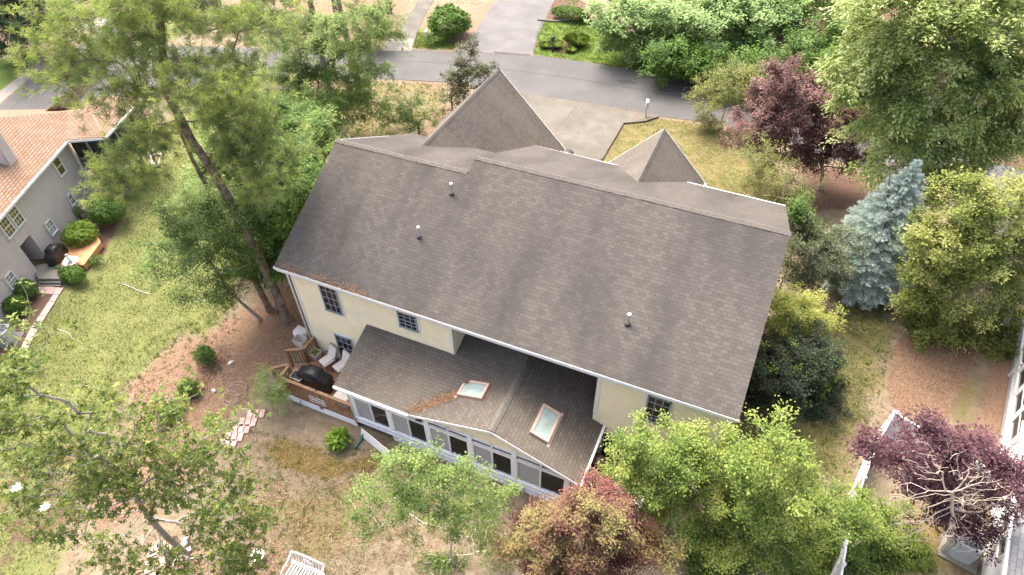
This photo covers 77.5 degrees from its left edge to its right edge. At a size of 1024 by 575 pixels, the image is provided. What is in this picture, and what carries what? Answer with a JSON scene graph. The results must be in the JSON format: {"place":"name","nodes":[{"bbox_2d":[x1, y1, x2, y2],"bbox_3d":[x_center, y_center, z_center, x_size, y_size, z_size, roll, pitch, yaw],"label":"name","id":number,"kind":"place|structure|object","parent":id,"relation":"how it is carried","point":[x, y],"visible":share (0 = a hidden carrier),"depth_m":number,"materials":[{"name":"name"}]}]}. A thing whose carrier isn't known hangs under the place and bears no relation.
{"place":"outdoors","nodes":[
{"label":"outdoors","id":0,"kind":"place"},
{"bbox_2d":[0,63,44,102],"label":"pavement","id":1,"kind":"structure","parent":0,"point":[8,90],"depth_m":49.62,"materials":[{"name":"concrete"}]},
{"bbox_2d":[220,409,265,447],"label":"paver path","id":2,"kind":"structure","parent":0,"point":[240,432],"depth_m":27.54,"materials":[{"name":"beige stone"}]},
{"bbox_2d":[218,427,512,574],"bbox_3d":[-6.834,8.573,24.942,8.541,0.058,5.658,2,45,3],"label":"back grass","id":3,"kind":"structure","parent":0,"point":[392,562],"depth_m":24.90,"materials":[{"name":"green plant"}]},
{"bbox_2d":[296,81,450,138],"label":"front grass","id":4,"kind":"structure","parent":0,"point":[392,105],"depth_m":46.86,"materials":[{"name":"plant"}]},
{"bbox_2d":[453,0,554,55],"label":"driveway","id":5,"kind":"structure","parent":0,"point":[510,26],"depth_m":55.97,"materials":[{"name":"concrete"}]},
{"bbox_2d":[0,0,1023,574],"bbox_3d":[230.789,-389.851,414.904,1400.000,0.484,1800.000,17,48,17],"label":"ground","id":6,"kind":"structure","parent":0,"point":[296,422],"depth_m":29.12,"materials":[{"name":"beige soil"}]},
{"bbox_2d":[1,294,30,316],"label":"round bush","id":7,"kind":"object","parent":6,"relation":"on","point":[7,301],"visible":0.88,"depth_m":31.19,"materials":[{"name":"green plant"}]},
{"bbox_2d":[12,279,38,298],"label":"round bush","id":8,"kind":"object","parent":6,"relation":"on","point":[19,290],"visible":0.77,"depth_m":32.01,"materials":[{"name":"green plant"}]},
{"bbox_2d":[0,292,51,355],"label":"flower bed","id":9,"kind":"object","parent":6,"relation":"on","point":[39,302],"visible":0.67,"depth_m":31.79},
{"bbox_2d":[0,324,24,348],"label":"air conditioner","id":10,"kind":"object","parent":9,"relation":"on","point":[3,330],"visible":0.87,"depth_m":30.20,"materials":[{"name":"metal"}]},
{"bbox_2d":[0,0,70,60],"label":"dark tree","id":11,"kind":"object","parent":6,"relation":"on","point":[12,19],"visible":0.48,"depth_m":49.41,"materials":[{"name":"green plant"}]},
{"bbox_2d":[34,263,71,283],"bbox_3d":[-24.340,-0.727,33.640,1.911,0.400,1.159,0,45,1],"label":"landing","id":12,"kind":"object","parent":6,"relation":"on","point":[45,272],"visible":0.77,"depth_m":33.36,"materials":[{"name":"concrete"}]},
{"bbox_2d":[57,264,86,283],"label":"round bush","id":13,"kind":"object","parent":6,"relation":"on","point":[76,270],"visible":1,"depth_m":32.95,"materials":[{"name":"green plant"}]},
{"bbox_2d":[58,218,100,247],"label":"round bush","id":14,"kind":"object","parent":6,"relation":"on","point":[75,228],"visible":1,"depth_m":34.69,"materials":[{"name":"green plant"}]},
{"bbox_2d":[59,222,103,269],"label":"patio","id":15,"kind":"structure","parent":6,"relation":"on","point":[85,253],"depth_m":34.63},
{"bbox_2d":[43,243,67,266],"bbox_3d":[-24.230,-1.829,33.828,0.586,0.900,1.240,-1,45,0],"label":"covered grill","id":16,"kind":"object","parent":15,"relation":"on","point":[55,253],"visible":0.95,"depth_m":33.59,"materials":[{"name":"black fabric"}]},
{"bbox_2d":[0,85,163,323],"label":"neighbour house","id":17,"kind":"structure","parent":6,"relation":"on","point":[42,158],"depth_m":34.47,"materials":[{"name":"beige"}]},
{"bbox_2d":[0,215,17,241],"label":"window","id":18,"kind":"structure","parent":17,"relation":"in","point":[7,228],"depth_m":31.54,"materials":[{"name":"beige"}]},
{"bbox_2d":[1,267,19,291],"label":"window","id":19,"kind":"structure","parent":17,"relation":"in","point":[10,277],"depth_m":31.68,"materials":[{"name":"beige"}]},
{"bbox_2d":[6,204,26,230],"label":"window","id":20,"kind":"structure","parent":17,"relation":"in","point":[15,215],"depth_m":32.12,"materials":[{"name":"beige"}]},
{"bbox_2d":[42,215,58,237],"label":"window","id":21,"kind":"structure","parent":17,"relation":"in","point":[49,225],"depth_m":34.47,"materials":[{"name":"beige"}]},
{"bbox_2d":[51,155,67,179],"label":"window","id":22,"kind":"structure","parent":17,"relation":"in","point":[57,164],"depth_m":35.22,"materials":[{"name":"beige glass"}]},
{"bbox_2d":[86,194,127,226],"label":"round bush","id":23,"kind":"object","parent":6,"relation":"on","point":[111,217],"visible":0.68,"depth_m":35.77,"materials":[{"name":"green plant"}]},
{"bbox_2d":[0,109,239,574],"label":"lawn grass","id":24,"kind":"structure","parent":6,"relation":"on","point":[125,336],"depth_m":31.55,"materials":[{"name":"green plant"}]},
{"bbox_2d":[0,277,288,574],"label":"magnolia tree","id":25,"kind":"object","parent":6,"relation":"on","point":[95,480],"visible":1,"depth_m":17.55,"materials":[{"name":"green plant"}]},
{"bbox_2d":[61,303,238,518],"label":"grass tufts","id":26,"kind":"object","parent":6,"relation":"on","point":[192,331],"visible":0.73,"depth_m":30.47,"materials":[{"name":"plant"}]},
{"bbox_2d":[0,0,312,325],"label":"pine tree","id":27,"kind":"object","parent":6,"relation":"on","point":[70,62],"visible":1,"depth_m":21.19,"materials":[{"name":"green plant"}]},
{"bbox_2d":[144,541,173,574],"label":"stepping stones","id":28,"kind":"object","parent":6,"relation":"on","point":[160,558],"visible":0.54,"depth_m":23.58,"materials":[{"name":"white stone"}]},
{"bbox_2d":[174,376,199,399],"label":"conifer shrub","id":29,"kind":"object","parent":6,"relation":"on","point":[188,383],"visible":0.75,"depth_m":28.35,"materials":[{"name":"green plant"}]},
{"bbox_2d":[119,171,273,319],"bbox_3d":[-13.555,-1.143,28.537,5.793,9.043,5.749,17,48,17],"label":"leaning tree","id":30,"kind":"object","parent":6,"relation":"on","point":[202,214],"visible":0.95,"depth_m":26.99,"materials":[{"name":"green plant"}]},
{"bbox_2d":[66,47,328,313],"bbox_3d":[-12.306,-3.230,27.859,9.822,12.868,5.728,-11,46,-9],"label":"pine tree","id":31,"kind":"object","parent":6,"relation":"on","point":[216,108],"visible":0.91,"depth_m":24.47,"materials":[{"name":"green plant"}]},
{"bbox_2d":[121,530,278,574],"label":"fallen leaves","id":32,"kind":"object","parent":6,"relation":"on","point":[197,555],"visible":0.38,"depth_m":23.59,"materials":[{"name":"brown plant"}]},
{"bbox_2d":[97,285,310,532],"bbox_3d":[-14.084,4.294,29.316,6.235,0.136,14.456,17,48,17],"label":"pine straw","id":33,"kind":"object","parent":6,"relation":"on","point":[228,359],"visible":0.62,"depth_m":29.88,"materials":[{"name":"plant"}]},
{"bbox_2d":[192,344,217,366],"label":"conifer shrub","id":34,"kind":"object","parent":6,"relation":"on","point":[205,353],"visible":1,"depth_m":29.44,"materials":[{"name":"green plant"}]},
{"bbox_2d":[120,0,307,76],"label":"pine tree","id":35,"kind":"object","parent":6,"relation":"on","point":[219,1],"visible":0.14,"depth_m":46.09,"materials":[{"name":"green plant"}]},
{"bbox_2d":[175,119,285,237],"bbox_3d":[-13.854,-5.092,32.794,6.098,8.493,4.570,-12,46,-10],"label":"holly tree","id":36,"kind":"object","parent":6,"relation":"on","point":[203,169],"visible":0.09,"depth_m":30.91,"materials":[{"name":"green plant"}]},
{"bbox_2d":[243,363,294,418],"bbox_3d":[-10.198,4.487,27.311,2.183,2.717,1.811,17,48,17],"label":"pale shrub","id":37,"kind":"object","parent":6,"relation":"on","point":[278,391],"visible":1,"depth_m":26.87,"materials":[{"name":"green plant"}]},
{"bbox_2d":[219,151,322,301],"bbox_3d":[-10.801,-2.240,29.876,5.805,8.553,4.336,7,46,8],"label":"holly tree","id":38,"kind":"object","parent":6,"relation":"on","point":[280,230],"visible":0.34,"depth_m":28.17,"materials":[{"name":"green plant"}]},
{"bbox_2d":[202,479,348,574],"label":"fallen leaves","id":39,"kind":"object","parent":6,"relation":"on","point":[289,531],"visible":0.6,"depth_m":24.27,"materials":[{"name":"brown plant"}]},
{"bbox_2d":[225,110,334,253],"bbox_3d":[-11.369,-4.134,31.345,7.398,9.144,4.740,-6,46,-5],"label":"holly tree","id":40,"kind":"object","parent":6,"relation":"on","point":[299,143],"visible":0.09,"depth_m":29.51,"materials":[{"name":"green plant"}]},
{"bbox_2d":[224,79,340,177],"bbox_3d":[-12.475,-7.116,34.873,7.248,8.351,5.482,-15,47,-14],"label":"holly tree","id":41,"kind":"object","parent":6,"relation":"on","point":[291,123],"visible":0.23,"depth_m":32.65,"materials":[{"name":"green plant"}]},
{"bbox_2d":[280,550,324,574],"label":"garden bench","id":42,"kind":"object","parent":6,"relation":"on","point":[293,562],"visible":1,"depth_m":22.78,"materials":[{"name":"white wood"}]},
{"bbox_2d":[276,103,350,208],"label":"holly tree","id":43,"kind":"object","parent":6,"relation":"on","point":[323,134],"visible":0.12,"depth_m":31.70,"materials":[{"name":"green plant"}]},
{"bbox_2d":[270,336,357,425],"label":"deck","id":44,"kind":"structure","parent":6,"relation":"on","point":[297,389],"depth_m":27.92,"materials":[{"name":"brown wood"}]},
{"bbox_2d":[296,364,334,393],"bbox_3d":[-8.636,3.945,27.970,1.568,1.200,0.685,17,48,17],"label":"covered grill","id":45,"kind":"object","parent":44,"relation":"on","point":[316,377],"visible":0.91,"depth_m":27.68,"materials":[{"name":"black fabric"}]},
{"bbox_2d":[317,342,337,372],"bbox_3d":[-8.270,3.187,28.833,0.652,1.034,0.830,34,55,29],"label":"patio chair","id":46,"kind":"object","parent":44,"relation":"on","point":[325,361],"visible":0.95,"depth_m":28.75,"materials":[{"name":"white fabric"}]},
{"bbox_2d":[248,0,413,137],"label":"oak tree","id":47,"kind":"object","parent":6,"relation":"on","point":[329,30],"visible":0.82,"depth_m":39.20,"materials":[{"name":"green plant"}]},
{"bbox_2d":[325,426,351,452],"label":"leafy shrub","id":48,"kind":"object","parent":6,"relation":"on","point":[337,438],"visible":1,"depth_m":26.36,"materials":[{"name":"green plant"}]},
{"bbox_2d":[340,0,401,50],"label":"forest tree","id":49,"kind":"object","parent":6,"relation":"on","point":[349,5],"visible":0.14,"depth_m":51.82,"materials":[{"name":"green plant"}]},
{"bbox_2d":[361,428,388,454],"bbox_3d":[-5.698,6.484,26.549,1.742,0.526,0.131,30,53,27],"label":"loose panel","id":50,"kind":"object","parent":6,"relation":"on","point":[371,440],"visible":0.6,"depth_m":26.56,"materials":[{"name":"white plastic"}]},
{"bbox_2d":[382,39,413,50],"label":"path apron","id":51,"kind":"object","parent":6,"relation":"on","point":[394,45],"visible":0.8,"depth_m":53.61,"materials":[{"name":"concrete"}]},
{"bbox_2d":[372,86,451,135],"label":"tree","id":52,"kind":"object","parent":6,"relation":"on","point":[406,111],"visible":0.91,"depth_m":42.58,"materials":[{"name":"green plant"}]},
{"bbox_2d":[394,0,433,45],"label":"footpath","id":53,"kind":"structure","parent":6,"relation":"on","point":[411,27],"depth_m":57.43,"materials":[{"name":"concrete"}]},
{"bbox_2d":[341,431,525,574],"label":"tree","id":54,"kind":"object","parent":6,"relation":"on","point":[442,476],"visible":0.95,"depth_m":19.44,"materials":[{"name":"green plant"}]},
{"bbox_2d":[413,31,463,49],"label":"verge grass","id":55,"kind":"structure","parent":6,"relation":"on","point":[417,45],"depth_m":53.62,"materials":[{"name":"green plant"}]},
{"bbox_2d":[427,3,472,41],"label":"round bush","id":56,"kind":"object","parent":6,"relation":"on","point":[448,15],"visible":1,"depth_m":53.08,"materials":[{"name":"green plant"}]},
{"bbox_2d":[434,32,499,116],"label":"magnolia tree","id":57,"kind":"object","parent":6,"relation":"on","point":[464,71],"visible":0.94,"depth_m":42.91,"materials":[{"name":"green plant"}]},
{"bbox_2d":[273,68,791,505],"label":"house","id":58,"kind":"structure","parent":6,"relation":"on","point":[565,297],"depth_m":24.29,"materials":[{"name":"grey"}]},
{"bbox_2d":[317,284,345,316],"bbox_3d":[-7.491,0.444,26.354,1.045,1.853,0.150,17,48,17],"label":"window","id":59,"kind":"structure","parent":58,"relation":"in","point":[331,299],"depth_m":26.41,"materials":[{"name":"white glass"}]},
{"bbox_2d":[332,331,354,357],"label":"window","id":60,"kind":"structure","parent":58,"relation":"in","point":[342,341],"depth_m":28.36,"materials":[{"name":"white glass"}]},
{"bbox_2d":[352,397,390,429],"bbox_3d":[-5.739,5.164,26.199,1.605,1.465,0.060,17,48,17],"label":"sunroom window","id":61,"kind":"structure","parent":58,"relation":"in","point":[364,410],"depth_m":26.35,"materials":[{"name":"white plastic"}]},
{"bbox_2d":[395,310,420,333],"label":"window","id":62,"kind":"structure","parent":58,"relation":"in","point":[405,321],"depth_m":25.15,"materials":[{"name":"white glass"}]},
{"bbox_2d":[390,412,427,443],"bbox_3d":[-4.121,5.652,25.688,1.595,1.465,0.060,17,48,17],"label":"sunroom window","id":63,"kind":"structure","parent":58,"relation":"in","point":[401,424],"depth_m":25.83,"materials":[{"name":"grey glass"}]},
{"bbox_2d":[429,422,468,459],"bbox_3d":[-2.452,5.993,25.011,1.715,1.908,0.080,17,48,17],"label":"sunroom window","id":64,"kind":"structure","parent":58,"relation":"in","point":[445,437],"depth_m":25.07,"materials":[{"name":"grey glass"}]},
{"bbox_2d":[472,439,511,477],"bbox_3d":[-0.747,6.506,24.473,1.675,1.908,0.080,17,48,17],"label":"sunroom window","id":65,"kind":"structure","parent":58,"relation":"in","point":[485,454],"depth_m":24.55,"materials":[{"name":"grey glass"}]},
{"bbox_2d":[516,456,565,496],"bbox_3d":[1.072,7.055,23.898,1.965,1.908,0.080,17,48,17],"label":"sunroom window","id":66,"kind":"structure","parent":58,"relation":"in","point":[530,475],"depth_m":24.08,"materials":[{"name":"grey glass"}]},
{"bbox_2d":[598,430,621,460],"bbox_3d":[3.971,6.306,25.194,1.065,1.852,0.150,17,48,17],"label":"window","id":67,"kind":"structure","parent":58,"relation":"in","point":[601,450],"depth_m":25.26,"materials":[{"name":"grey glass"}]},
{"bbox_2d":[641,394,674,427],"bbox_3d":[5.112,4.320,22.454,1.025,1.692,0.150,17,48,17],"label":"window","id":68,"kind":"structure","parent":58,"relation":"in","point":[651,402],"depth_m":22.35,"materials":[{"name":"grey glass"}]},
{"bbox_2d":[551,5,590,21],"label":"hedge","id":69,"kind":"object","parent":6,"relation":"on","point":[562,9],"visible":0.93,"depth_m":56.03,"materials":[{"name":"green plant"}]},
{"bbox_2d":[562,31,590,45],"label":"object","id":70,"kind":"object","parent":6,"relation":"on","point":[575,39],"visible":0.95,"depth_m":52.50,"materials":[{"name":"green plant"}]},
{"bbox_2d":[488,480,691,574],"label":"mottled shrub","id":71,"kind":"object","parent":6,"relation":"on","point":[552,529],"visible":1,"depth_m":18.58,"materials":[{"name":"plant"}]},
{"bbox_2d":[552,463,650,543],"bbox_3d":[2.919,7.916,21.257,3.323,6.172,2.050,8,46,9],"label":"rose shrub","id":72,"kind":"object","parent":6,"relation":"on","point":[588,478],"visible":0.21,"depth_m":19.67,"materials":[{"name":"pink plant"}]},
{"bbox_2d":[533,19,695,80],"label":"bright grass","id":73,"kind":"structure","parent":6,"relation":"on","point":[583,48],"depth_m":52.73,"materials":[{"name":"green plant"}]},
{"bbox_2d":[577,453,668,548],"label":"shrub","id":74,"kind":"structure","parent":6,"relation":"on","point":[650,520],"depth_m":23.99,"materials":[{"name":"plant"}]},
{"bbox_2d":[581,0,709,69],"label":"maple tree","id":75,"kind":"object","parent":6,"relation":"on","point":[618,37],"visible":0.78,"depth_m":48.04,"materials":[{"name":"green plant"}]},
{"bbox_2d":[585,407,763,549],"bbox_3d":[5.252,6.918,21.419,5.600,7.288,3.261,3,45,4],"label":"crape myrtle","id":76,"kind":"object","parent":6,"relation":"on","point":[669,487],"visible":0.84,"depth_m":19.92,"materials":[{"name":"green plant"}]},
{"bbox_2d":[636,28,719,91],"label":"forest tree","id":77,"kind":"object","parent":6,"relation":"on","point":[672,58],"visible":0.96,"depth_m":46.21,"materials":[{"name":"green plant"}]},
{"bbox_2d":[608,118,789,211],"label":"front grass","id":78,"kind":"structure","parent":6,"relation":"on","point":[699,134],"depth_m":42.09,"materials":[{"name":"green plant"}]},
{"bbox_2d":[633,0,768,61],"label":"maple tree","id":79,"kind":"object","parent":6,"relation":"on","point":[701,15],"visible":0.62,"depth_m":47.07,"materials":[{"name":"green plant"}]},
{"bbox_2d":[681,52,769,133],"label":"crape myrtle","id":80,"kind":"object","parent":6,"relation":"on","point":[710,105],"visible":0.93,"depth_m":41.86,"materials":[{"name":"green plant"}]},
{"bbox_2d":[699,40,802,103],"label":"forest tree","id":81,"kind":"object","parent":6,"relation":"on","point":[753,59],"visible":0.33,"depth_m":45.06,"materials":[{"name":"green plant"}]},
{"bbox_2d":[706,0,815,63],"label":"maple tree","id":82,"kind":"object","parent":6,"relation":"on","point":[765,9],"visible":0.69,"depth_m":47.39,"materials":[{"name":"green plant"}]},
{"bbox_2d":[676,395,847,574],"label":"crape myrtle","id":83,"kind":"object","parent":6,"relation":"on","point":[760,527],"visible":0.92,"depth_m":19.74,"materials":[{"name":"green plant"}]},
{"bbox_2d":[720,128,832,213],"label":"olive tree","id":84,"kind":"object","parent":6,"relation":"on","point":[765,159],"visible":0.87,"depth_m":33.86,"materials":[{"name":"green plant"}]},
{"bbox_2d":[745,312,859,436],"bbox_3d":[12.064,3.320,27.075,6.478,4.181,4.966,17,48,17],"label":"dark holly","id":85,"kind":"object","parent":6,"relation":"on","point":[818,361],"visible":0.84,"depth_m":26.47,"materials":[{"name":"green plant"}]},
{"bbox_2d":[776,189,828,296],"bbox_3d":[13.291,-1.978,30.254,2.578,7.047,1.982,-1,45,0],"label":"lime shrub","id":86,"kind":"object","parent":6,"relation":"on","point":[798,209],"visible":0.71,"depth_m":28.58,"materials":[{"name":"green plant"}]},
{"bbox_2d":[760,337,849,412],"bbox_3d":[12.053,3.622,26.988,3.815,3.715,2.739,17,48,17],"label":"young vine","id":87,"kind":"object","parent":6,"relation":"on","point":[826,385],"visible":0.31,"depth_m":26.54,"materials":[{"name":"green plant"}]},
{"bbox_2d":[764,282,850,361],"bbox_3d":[12.361,1.740,27.992,4.937,5.061,3.328,-3,45,-2],"label":"golden shrub","id":88,"kind":"object","parent":6,"relation":"on","point":[805,304],"visible":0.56,"depth_m":26.93,"materials":[{"name":"yellow plant"}]},
{"bbox_2d":[716,50,902,190],"bbox_3d":[16.703,-8.850,35.876,10.105,8.714,6.520,-7,46,-6],"label":"plum tree","id":89,"kind":"object","parent":6,"relation":"on","point":[788,88],"visible":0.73,"depth_m":34.83,"materials":[{"name":"purple plant"}]},
{"bbox_2d":[771,0,849,33],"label":"forest tree","id":90,"kind":"object","parent":6,"relation":"on","point":[814,12],"visible":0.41,"depth_m":51.59,"materials":[{"name":"green plant"}]},
{"bbox_2d":[763,6,859,98],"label":"forest tree","id":91,"kind":"object","parent":6,"relation":"on","point":[810,54],"visible":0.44,"depth_m":43.35,"materials":[{"name":"green plant"}]},
{"bbox_2d":[777,205,877,302],"bbox_3d":[14.313,-1.221,30.155,5.121,6.102,3.977,17,48,17],"label":"shaded shrub","id":92,"kind":"object","parent":6,"relation":"on","point":[809,258],"visible":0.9,"depth_m":29.26,"materials":[{"name":"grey plant"}]},
{"bbox_2d":[819,1,889,111],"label":"forest tree","id":93,"kind":"object","parent":6,"relation":"on","point":[839,21],"visible":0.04,"depth_m":43.84,"materials":[{"name":"green plant"}]},
{"bbox_2d":[782,474,944,574],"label":"crape myrtle","id":94,"kind":"object","parent":6,"relation":"on","point":[881,541],"visible":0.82,"depth_m":22.11,"materials":[{"name":"green plant"}]},
{"bbox_2d":[830,409,896,574],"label":"vinyl fence","id":95,"kind":"object","parent":6,"relation":"on","point":[840,564],"visible":0.34,"depth_m":23.87,"materials":[{"name":"white plastic"}]},
{"bbox_2d":[815,158,927,310],"bbox_3d":[17.761,-2.885,30.698,5.063,7.762,5.008,-31,53,-26],"label":"blue spruce","id":96,"kind":"object","parent":6,"relation":"on","point":[878,211],"visible":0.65,"depth_m":30.16,"materials":[{"name":"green plant"}]},
{"bbox_2d":[753,343,996,484],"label":"fallen leaves","id":97,"kind":"object","parent":6,"relation":"on","point":[899,404],"visible":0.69,"depth_m":28.15,"materials":[{"name":"brown plant"}]},
{"bbox_2d":[807,0,1023,224],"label":"willow oak","id":98,"kind":"object","parent":6,"relation":"on","point":[903,126],"visible":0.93,"depth_m":28.17,"materials":[{"name":"green plant"}]},
{"bbox_2d":[841,403,1023,568],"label":"wine maple","id":99,"kind":"object","parent":6,"relation":"on","point":[942,457],"visible":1,"depth_m":18.55,"materials":[{"name":"purple plant"}]},
{"bbox_2d":[887,327,978,418],"bbox_3d":[18.825,3.868,29.172,3.315,0.121,6.438,32,54,29],"label":"pine straw","id":100,"kind":"object","parent":6,"relation":"on","point":[909,342],"visible":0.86,"depth_m":29.04,"materials":[{"name":"brown plant"}]},
{"bbox_2d":[883,411,1001,494],"bbox_3d":[17.185,6.712,25.247,0.203,1.680,4.598,-35,55,-29],"label":"vinyl fence","id":101,"kind":"object","parent":6,"relation":"on","point":[891,428],"visible":0.11,"depth_m":26.11,"materials":[{"name":"white plastic"}]},
{"bbox_2d":[884,164,1023,364],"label":"young oak","id":102,"kind":"object","parent":6,"relation":"on","point":[928,242],"visible":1,"depth_m":27.10,"materials":[{"name":"green plant"}]},
{"bbox_2d":[937,527,986,574],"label":"air conditioner","id":103,"kind":"object","parent":6,"relation":"on","point":[967,561],"visible":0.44,"depth_m":22.94,"materials":[{"name":"metal"}]},
{"bbox_2d":[981,316,1023,574],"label":"house","id":104,"kind":"structure","parent":6,"relation":"on","point":[1011,555],"depth_m":24.22,"materials":[{"name":"grey"}]},
{"bbox_2d":[1007,409,1023,443],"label":"window","id":105,"kind":"structure","parent":104,"relation":"in","point":[1015,425],"depth_m":25.73,"materials":[{"name":"white glass"}]},
{"bbox_2d":[1010,387,1023,418],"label":"window","id":106,"kind":"structure","parent":104,"relation":"in","point":[1018,400],"depth_m":26.62,"materials":[{"name":"white glass"}]},
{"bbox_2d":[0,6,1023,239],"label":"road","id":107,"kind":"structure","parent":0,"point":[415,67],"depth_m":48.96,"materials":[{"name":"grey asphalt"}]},
{"bbox_2d":[520,93,654,160],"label":"driveway","id":108,"kind":"structure","parent":0,"point":[586,130],"depth_m":44.80,"materials":[{"name":"concrete"}]},
{"bbox_2d":[740,296,895,487],"bbox_3d":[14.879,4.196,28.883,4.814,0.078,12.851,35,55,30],"label":"sparse grass","id":109,"kind":"structure","parent":0,"point":[849,378],"depth_m":28.50,"materials":[{"name":"green plant"}]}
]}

